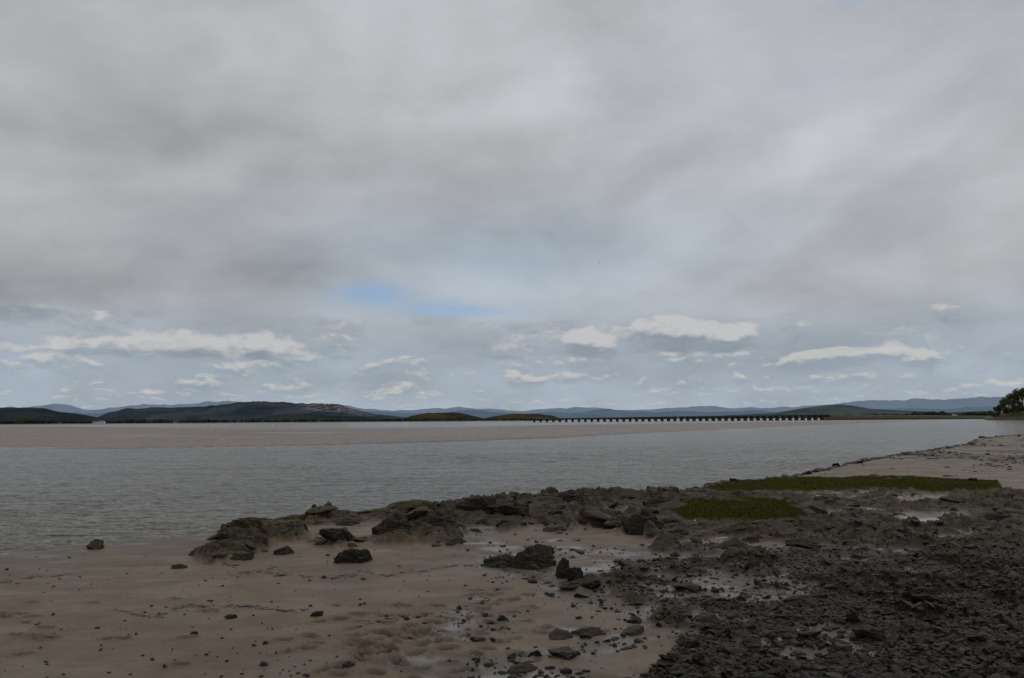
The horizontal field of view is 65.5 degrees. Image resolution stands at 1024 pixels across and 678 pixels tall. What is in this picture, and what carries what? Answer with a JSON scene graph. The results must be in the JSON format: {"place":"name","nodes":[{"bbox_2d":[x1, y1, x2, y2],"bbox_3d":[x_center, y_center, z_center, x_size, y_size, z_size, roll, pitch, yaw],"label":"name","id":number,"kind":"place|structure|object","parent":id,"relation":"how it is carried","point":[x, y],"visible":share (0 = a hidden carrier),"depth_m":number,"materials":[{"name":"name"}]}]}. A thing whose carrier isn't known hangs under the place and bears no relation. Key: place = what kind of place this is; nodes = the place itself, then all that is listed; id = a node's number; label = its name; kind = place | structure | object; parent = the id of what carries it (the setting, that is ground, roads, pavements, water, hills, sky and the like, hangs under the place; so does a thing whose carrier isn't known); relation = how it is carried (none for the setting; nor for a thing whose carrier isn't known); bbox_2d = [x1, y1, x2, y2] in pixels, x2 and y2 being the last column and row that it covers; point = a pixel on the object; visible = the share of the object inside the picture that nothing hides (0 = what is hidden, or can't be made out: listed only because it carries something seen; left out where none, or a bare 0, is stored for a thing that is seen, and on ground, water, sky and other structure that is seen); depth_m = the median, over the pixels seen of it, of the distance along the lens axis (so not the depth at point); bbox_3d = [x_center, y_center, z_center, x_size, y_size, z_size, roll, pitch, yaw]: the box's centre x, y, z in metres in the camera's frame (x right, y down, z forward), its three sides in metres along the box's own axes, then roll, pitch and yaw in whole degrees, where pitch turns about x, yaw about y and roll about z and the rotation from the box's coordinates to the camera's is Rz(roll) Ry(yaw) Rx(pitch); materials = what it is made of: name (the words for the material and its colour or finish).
{"place":"outdoors","nodes":[
{"label":"outdoors","id":0,"kind":"place"},
{"bbox_2d":[0,407,107,422],"bbox_3d":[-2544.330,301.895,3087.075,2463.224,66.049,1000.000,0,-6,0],"label":"wooded hill","id":1,"kind":"structure","parent":0,"point":[16,413],"depth_m":2750.35,"materials":[{"name":"green plant"}]},
{"bbox_2d":[98,401,405,421],"bbox_3d":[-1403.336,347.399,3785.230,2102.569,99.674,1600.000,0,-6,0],"label":"limestone hill","id":2,"kind":"structure","parent":0,"point":[240,411],"depth_m":3230.41,"materials":[{"name":"green plant"}]},
{"bbox_2d":[254,414,390,421],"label":"wooded hill","id":3,"kind":"structure","parent":0,"point":[280,417],"depth_m":2400.85,"materials":[{"name":"green plant"}]},
{"bbox_2d":[403,412,484,420],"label":"grassy knoll","id":4,"kind":"structure","parent":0,"point":[444,416],"depth_m":2044.87,"materials":[{"name":"green plant"}]},
{"bbox_2d":[0,418,1023,677],"bbox_3d":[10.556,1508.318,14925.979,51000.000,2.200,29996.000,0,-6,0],"label":"ground","id":5,"kind":"structure","parent":0,"point":[130,576],"depth_m":18.90,"materials":[{"name":"beige sand"}]},
{"bbox_2d":[86,539,104,548],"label":"algae covered boulder","id":6,"kind":"object","parent":5,"relation":"on","point":[96,544],"visible":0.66,"depth_m":25.08,"materials":[{"name":"green stone"}]},
{"bbox_2d":[98,420,105,423],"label":"white cottage","id":7,"kind":"structure","parent":5,"relation":"on","point":[101,421],"depth_m":1549.09,"materials":[{"name":"white paint"}]},
{"bbox_2d":[170,564,187,568],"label":"boulder","id":8,"kind":"object","parent":5,"relation":"on","point":[179,566],"visible":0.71,"depth_m":21.00,"materials":[{"name":"stone"}]},
{"bbox_2d":[224,614,236,618],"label":"boulder","id":9,"kind":"object","parent":5,"relation":"on","point":[230,616],"visible":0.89,"depth_m":15.36,"materials":[{"name":"stone"}]},
{"bbox_2d":[0,555,493,624],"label":"seaweed strandline","id":10,"kind":"object","parent":5,"relation":"on","point":[288,610],"visible":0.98,"depth_m":16.61,"materials":[{"name":"black plant"}]},
{"bbox_2d":[273,546,294,554],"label":"boulder","id":11,"kind":"object","parent":5,"relation":"on","point":[286,550],"visible":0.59,"depth_m":22.99,"materials":[{"name":"stone"}]},
{"bbox_2d":[310,611,322,616],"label":"boulder","id":12,"kind":"object","parent":5,"relation":"on","point":[317,613],"visible":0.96,"depth_m":15.45,"materials":[{"name":"stone"}]},
{"bbox_2d":[335,517,359,525],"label":"algae covered boulder","id":13,"kind":"object","parent":5,"relation":"on","point":[350,521],"visible":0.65,"depth_m":29.91,"materials":[{"name":"stone"}]},
{"bbox_2d":[334,548,372,562],"bbox_3d":[-4.311,5.923,21.542,1.050,0.581,0.526,0,-6,0],"label":"boulder","id":14,"kind":"object","parent":5,"relation":"on","point":[351,555],"visible":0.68,"depth_m":21.38,"materials":[{"name":"grey stone"}]},
{"bbox_2d":[5,545,717,677],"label":"scattered stones","id":15,"kind":"object","parent":5,"relation":"on","point":[346,664],"visible":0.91,"depth_m":13.93,"materials":[{"name":"stone"}]},
{"bbox_2d":[371,511,411,534],"bbox_3d":[-3.927,6.617,27.136,1.775,1.499,1.352,0,-6,0],"label":"boulder","id":16,"kind":"object","parent":5,"relation":"on","point":[397,520],"visible":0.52,"depth_m":26.80,"materials":[{"name":"stone"}]},
{"bbox_2d":[473,637,485,641],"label":"boulder","id":17,"kind":"object","parent":5,"relation":"on","point":[481,639],"visible":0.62,"depth_m":13.50,"materials":[{"name":"stone"}]},
{"bbox_2d":[0,410,995,423],"bbox_3d":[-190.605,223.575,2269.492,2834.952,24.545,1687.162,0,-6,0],"label":"distant woodland","id":18,"kind":"object","parent":5,"relation":"on","point":[39,421],"visible":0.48,"depth_m":1695.31,"materials":[{"name":"green plant"}]},
{"bbox_2d":[483,553,512,567],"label":"boulder","id":19,"kind":"object","parent":5,"relation":"on","point":[503,561],"visible":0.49,"depth_m":20.69,"materials":[{"name":"grey stone"}]},
{"bbox_2d":[510,545,546,569],"bbox_3d":[0.491,5.906,20.699,1.183,1.080,0.955,-3,-6,23],"label":"boulder","id":20,"kind":"object","parent":5,"relation":"on","point":[528,558],"visible":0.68,"depth_m":20.46,"materials":[{"name":"stone"}]},
{"bbox_2d":[555,557,568,577],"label":"boulder","id":21,"kind":"object","parent":5,"relation":"on","point":[562,566],"visible":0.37,"depth_m":19.15,"materials":[{"name":"grey stone"}]},
{"bbox_2d":[548,646,577,659],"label":"boulder","id":22,"kind":"object","parent":5,"relation":"on","point":[567,652],"visible":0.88,"depth_m":12.59,"materials":[{"name":"grey stone"}]},
{"bbox_2d":[558,583,582,589],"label":"boulder","id":23,"kind":"object","parent":5,"relation":"on","point":[567,586],"visible":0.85,"depth_m":17.59,"materials":[{"name":"grey stone"}]},
{"bbox_2d":[564,567,582,581],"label":"boulder","id":24,"kind":"object","parent":5,"relation":"on","point":[573,573],"visible":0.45,"depth_m":18.47,"materials":[{"name":"grey stone"}]},
{"bbox_2d":[570,578,600,587],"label":"boulder","id":25,"kind":"object","parent":5,"relation":"on","point":[588,583],"visible":0.69,"depth_m":17.69,"materials":[{"name":"grey stone"}]},
{"bbox_2d":[577,627,605,634],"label":"boulder","id":26,"kind":"object","parent":5,"relation":"on","point":[594,630],"visible":0.75,"depth_m":14.02,"materials":[{"name":"grey stone"}]},
{"bbox_2d":[188,486,1023,557],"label":"rock outcrop","id":27,"kind":"object","parent":5,"relation":"on","point":[236,545],"visible":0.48,"depth_m":27.94,"materials":[{"name":"grey stone"}]},
{"bbox_2d":[216,531,235,538],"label":"algae covered boulder","id":28,"kind":"object","parent":27,"relation":"on","point":[228,535],"visible":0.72,"depth_m":23.59,"materials":[{"name":"stone"}]},
{"bbox_2d":[230,551,253,560],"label":"boulder","id":29,"kind":"object","parent":27,"relation":"on","point":[246,556],"visible":0.67,"depth_m":22.08,"materials":[{"name":"stone"}]},
{"bbox_2d":[226,518,261,528],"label":"algae covered boulder","id":30,"kind":"object","parent":27,"relation":"on","point":[247,523],"visible":0.38,"depth_m":25.51,"materials":[{"name":"green plant"}]},
{"bbox_2d":[261,520,275,523],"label":"algae covered boulder","id":31,"kind":"object","parent":27,"relation":"on","point":[264,521],"visible":0.16,"depth_m":28.80,"materials":[{"name":"green plant"}]},
{"bbox_2d":[273,520,308,530],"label":"algae covered boulder","id":32,"kind":"object","parent":27,"relation":"on","point":[293,521],"visible":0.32,"depth_m":27.73,"materials":[{"name":"green plant"}]},
{"bbox_2d":[319,527,355,541],"bbox_3d":[-5.485,6.206,24.974,1.018,0.648,1.152,5,-8,-44],"label":"boulder","id":33,"kind":"object","parent":27,"relation":"on","point":[332,534],"visible":0.82,"depth_m":24.63,"materials":[{"name":"grey stone"}]},
{"bbox_2d":[357,508,394,514],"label":"algae covered boulder","id":34,"kind":"object","parent":27,"relation":"on","point":[386,511],"visible":0.4,"depth_m":32.80,"materials":[{"name":"stone"}]},
{"bbox_2d":[406,499,427,506],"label":"algae covered boulder","id":35,"kind":"object","parent":27,"relation":"on","point":[417,503],"visible":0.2,"depth_m":34.31,"materials":[{"name":"green plant"}]},
{"bbox_2d":[414,510,462,536],"bbox_3d":[-2.427,6.229,26.493,1.682,1.097,1.338,0,-6,0],"label":"boulder","id":36,"kind":"object","parent":27,"relation":"on","point":[441,518],"visible":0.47,"depth_m":26.16,"materials":[{"name":"grey stone"}]},
{"bbox_2d":[450,496,496,513],"bbox_3d":[-1.496,6.676,31.478,2.051,1.012,1.034,2,-6,-21],"label":"boulder","id":37,"kind":"object","parent":27,"relation":"on","point":[485,504],"visible":0.45,"depth_m":31.15,"materials":[{"name":"grey stone"}]},
{"bbox_2d":[491,503,528,516],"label":"boulder","id":38,"kind":"object","parent":27,"relation":"on","point":[519,509],"visible":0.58,"depth_m":30.77,"materials":[{"name":"stone"}]},
{"bbox_2d":[555,489,581,502],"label":"boulder","id":39,"kind":"object","parent":27,"relation":"on","point":[568,496],"visible":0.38,"depth_m":35.83,"materials":[{"name":"stone"}]},
{"bbox_2d":[602,516,629,528],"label":"boulder","id":40,"kind":"object","parent":27,"relation":"on","point":[612,522],"visible":0.31,"depth_m":27.53,"materials":[{"name":"grey stone"}]},
{"bbox_2d":[621,508,664,534],"bbox_3d":[4.466,6.274,26.379,1.666,1.369,1.345,-3,-6,26],"label":"boulder","id":41,"kind":"object","parent":27,"relation":"on","point":[633,524],"visible":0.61,"depth_m":26.07,"materials":[{"name":"grey stone"}]},
{"bbox_2d":[642,495,670,505],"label":"boulder","id":42,"kind":"object","parent":27,"relation":"on","point":[658,500],"visible":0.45,"depth_m":33.12,"materials":[{"name":"stone"}]},
{"bbox_2d":[784,537,822,548],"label":"boulder","id":43,"kind":"object","parent":27,"relation":"on","point":[808,542],"visible":0.75,"depth_m":23.09,"materials":[{"name":"grey stone"}]},
{"bbox_2d":[976,510,1009,520],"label":"boulder","id":44,"kind":"object","parent":27,"relation":"on","point":[998,515],"visible":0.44,"depth_m":28.70,"materials":[{"name":"grey stone"}]},
{"bbox_2d":[623,625,643,634],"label":"boulder","id":45,"kind":"object","parent":5,"relation":"on","point":[635,630],"visible":0.91,"depth_m":14.08,"materials":[{"name":"grey stone"}]},
{"bbox_2d":[533,414,830,421],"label":"railway viaduct","id":46,"kind":"object","parent":5,"relation":"on","point":[815,417],"visible":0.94,"depth_m":1090.59,"materials":[{"name":"grey stone"}]},
{"bbox_2d":[671,582,701,592],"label":"boulder","id":47,"kind":"object","parent":5,"relation":"on","point":[690,586],"visible":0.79,"depth_m":17.49,"materials":[{"name":"stone"}]},
{"bbox_2d":[456,528,1023,677],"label":"gravel stones","id":48,"kind":"object","parent":5,"relation":"on","point":[922,666],"visible":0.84,"depth_m":14.34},
{"bbox_2d":[507,652,515,658],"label":"boulder","id":49,"kind":"object","parent":48,"relation":"on","point":[512,655],"visible":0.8,"depth_m":12.67,"materials":[{"name":"grey stone"}]},
{"bbox_2d":[496,519,1023,677],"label":"cobble stones","id":50,"kind":"object","parent":5,"relation":"on","point":[708,616],"visible":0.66,"depth_m":14.26,"materials":[{"name":"grey stone"}]},
{"bbox_2d":[773,628,794,636],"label":"boulder","id":51,"kind":"object","parent":5,"relation":"on","point":[782,632],"visible":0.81,"depth_m":13.78,"materials":[{"name":"grey stone"}]},
{"bbox_2d":[783,596,809,605],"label":"boulder","id":52,"kind":"object","parent":5,"relation":"on","point":[801,600],"visible":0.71,"depth_m":16.06,"materials":[{"name":"grey stone"}]},
{"bbox_2d":[813,493,855,495],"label":"tide pool","id":53,"kind":"structure","parent":5,"relation":"on","point":[818,494],"depth_m":39.20,"materials":[{"name":"grey liquid"}]},
{"bbox_2d":[824,652,861,663],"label":"boulder","id":54,"kind":"object","parent":5,"relation":"on","point":[837,658],"visible":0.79,"depth_m":12.11,"materials":[{"name":"grey stone"}]},
{"bbox_2d":[700,434,1023,488],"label":"beach shingle","id":55,"kind":"object","parent":5,"relation":"on","point":[862,460],"visible":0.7,"depth_m":69.11,"materials":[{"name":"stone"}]},
{"bbox_2d":[851,625,884,640],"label":"boulder","id":56,"kind":"object","parent":5,"relation":"on","point":[873,633],"visible":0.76,"depth_m":13.36,"materials":[{"name":"grey stone"}]},
{"bbox_2d":[824,415,987,419],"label":"railway embankment","id":57,"kind":"structure","parent":5,"relation":"on","point":[869,417],"depth_m":1088.54,"materials":[{"name":"grey stone"}]},
{"bbox_2d":[918,518,939,521],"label":"tide pool","id":58,"kind":"structure","parent":5,"relation":"on","point":[925,519],"depth_m":28.91,"materials":[{"name":"grey liquid"}]},
{"bbox_2d":[966,632,989,641],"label":"boulder","id":59,"kind":"object","parent":5,"relation":"on","point":[972,637],"visible":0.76,"depth_m":13.15,"materials":[{"name":"grey stone"}]},
{"bbox_2d":[0,418,1023,554],"bbox_3d":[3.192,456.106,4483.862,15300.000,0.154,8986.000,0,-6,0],"label":"estuary water","id":60,"kind":"structure","parent":0,"point":[53,497],"depth_m":65.89,"materials":[{"name":"grey liquid"}]},
{"bbox_2d":[0,0,1023,410],"label":"sky","id":61,"kind":"structure","parent":0,"point":[392,205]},
{"bbox_2d":[1,396,1023,413],"bbox_3d":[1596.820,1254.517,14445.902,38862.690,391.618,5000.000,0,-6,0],"label":"distant hills","id":62,"kind":"structure","parent":0,"point":[981,401],"depth_m":13280.39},
{"bbox_2d":[485,413,562,420],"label":"grassy knoll","id":63,"kind":"structure","parent":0,"point":[514,416],"depth_m":2146.65,"materials":[{"name":"green plant"}]},
{"bbox_2d":[58,406,1010,418],"bbox_3d":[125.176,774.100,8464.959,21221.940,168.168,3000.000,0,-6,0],"label":"distant fells","id":64,"kind":"structure","parent":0,"point":[586,414],"depth_m":7645.00,"materials":[{"name":"green plant"}]},
{"bbox_2d":[534,543,556,566],"bbox_3d":[0.693,5.810,20.843,0.933,0.905,0.666,0,-6,0],"label":"boulder","id":65,"kind":"object","parent":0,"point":[545,553],"visible":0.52,"depth_m":20.74,"materials":[{"name":"stone"}]},
{"bbox_2d":[669,474,1001,521],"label":"salt marsh grass","id":66,"kind":"structure","parent":0,"point":[755,511],"depth_m":39.32,"materials":[{"name":"green plant"}]},
{"bbox_2d":[709,404,1001,417],"bbox_3d":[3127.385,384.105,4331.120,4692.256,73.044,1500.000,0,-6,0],"label":"green hill","id":67,"kind":"structure","parent":0,"point":[837,409],"depth_m":3882.95,"materials":[{"name":"green plant"}]},
{"bbox_2d":[985,405,1023,419],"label":"wooded headland","id":68,"kind":"structure","parent":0,"point":[1015,416],"depth_m":766.47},
{"bbox_2d":[992,405,1004,416],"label":"broadleaf tree","id":69,"kind":"object","parent":68,"relation":"on","point":[998,408],"visible":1,"depth_m":766.86,"materials":[{"name":"green plant"}]},
{"bbox_2d":[999,400,1008,413],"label":"broadleaf tree","id":70,"kind":"object","parent":68,"relation":"on","point":[1003,403],"visible":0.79,"depth_m":784.69,"materials":[{"name":"green plant"}]},
{"bbox_2d":[1001,393,1011,406],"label":"broadleaf tree","id":71,"kind":"object","parent":68,"relation":"on","point":[1007,399],"visible":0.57,"depth_m":796.16,"materials":[{"name":"green plant"}]},
{"bbox_2d":[1003,407,1009,416],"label":"broadleaf tree","id":72,"kind":"object","parent":68,"relation":"on","point":[1006,410],"visible":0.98,"depth_m":766.58,"materials":[{"name":"green plant"}]},
{"bbox_2d":[1005,391,1022,401],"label":"broadleaf tree","id":73,"kind":"object","parent":68,"relation":"on","point":[1014,395],"visible":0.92,"depth_m":786.27,"materials":[{"name":"green plant"}]},
{"bbox_2d":[1009,405,1018,412],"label":"broadleaf tree","id":74,"kind":"object","parent":68,"relation":"on","point":[1013,408],"visible":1,"depth_m":768.08,"materials":[{"name":"green plant"}]},
{"bbox_2d":[1010,399,1022,406],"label":"broadleaf tree","id":75,"kind":"object","parent":68,"relation":"on","point":[1018,402],"visible":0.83,"depth_m":780.16,"materials":[{"name":"green plant"}]},
{"bbox_2d":[1012,387,1023,403],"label":"broadleaf tree","id":76,"kind":"object","parent":68,"relation":"on","point":[1021,391],"visible":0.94,"depth_m":787.06,"materials":[{"name":"green plant"}]},
{"bbox_2d":[1016,405,1023,411],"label":"broadleaf tree","id":77,"kind":"object","parent":68,"relation":"on","point":[1021,407],"visible":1,"depth_m":768.13,"materials":[{"name":"green plant"}]}
]}

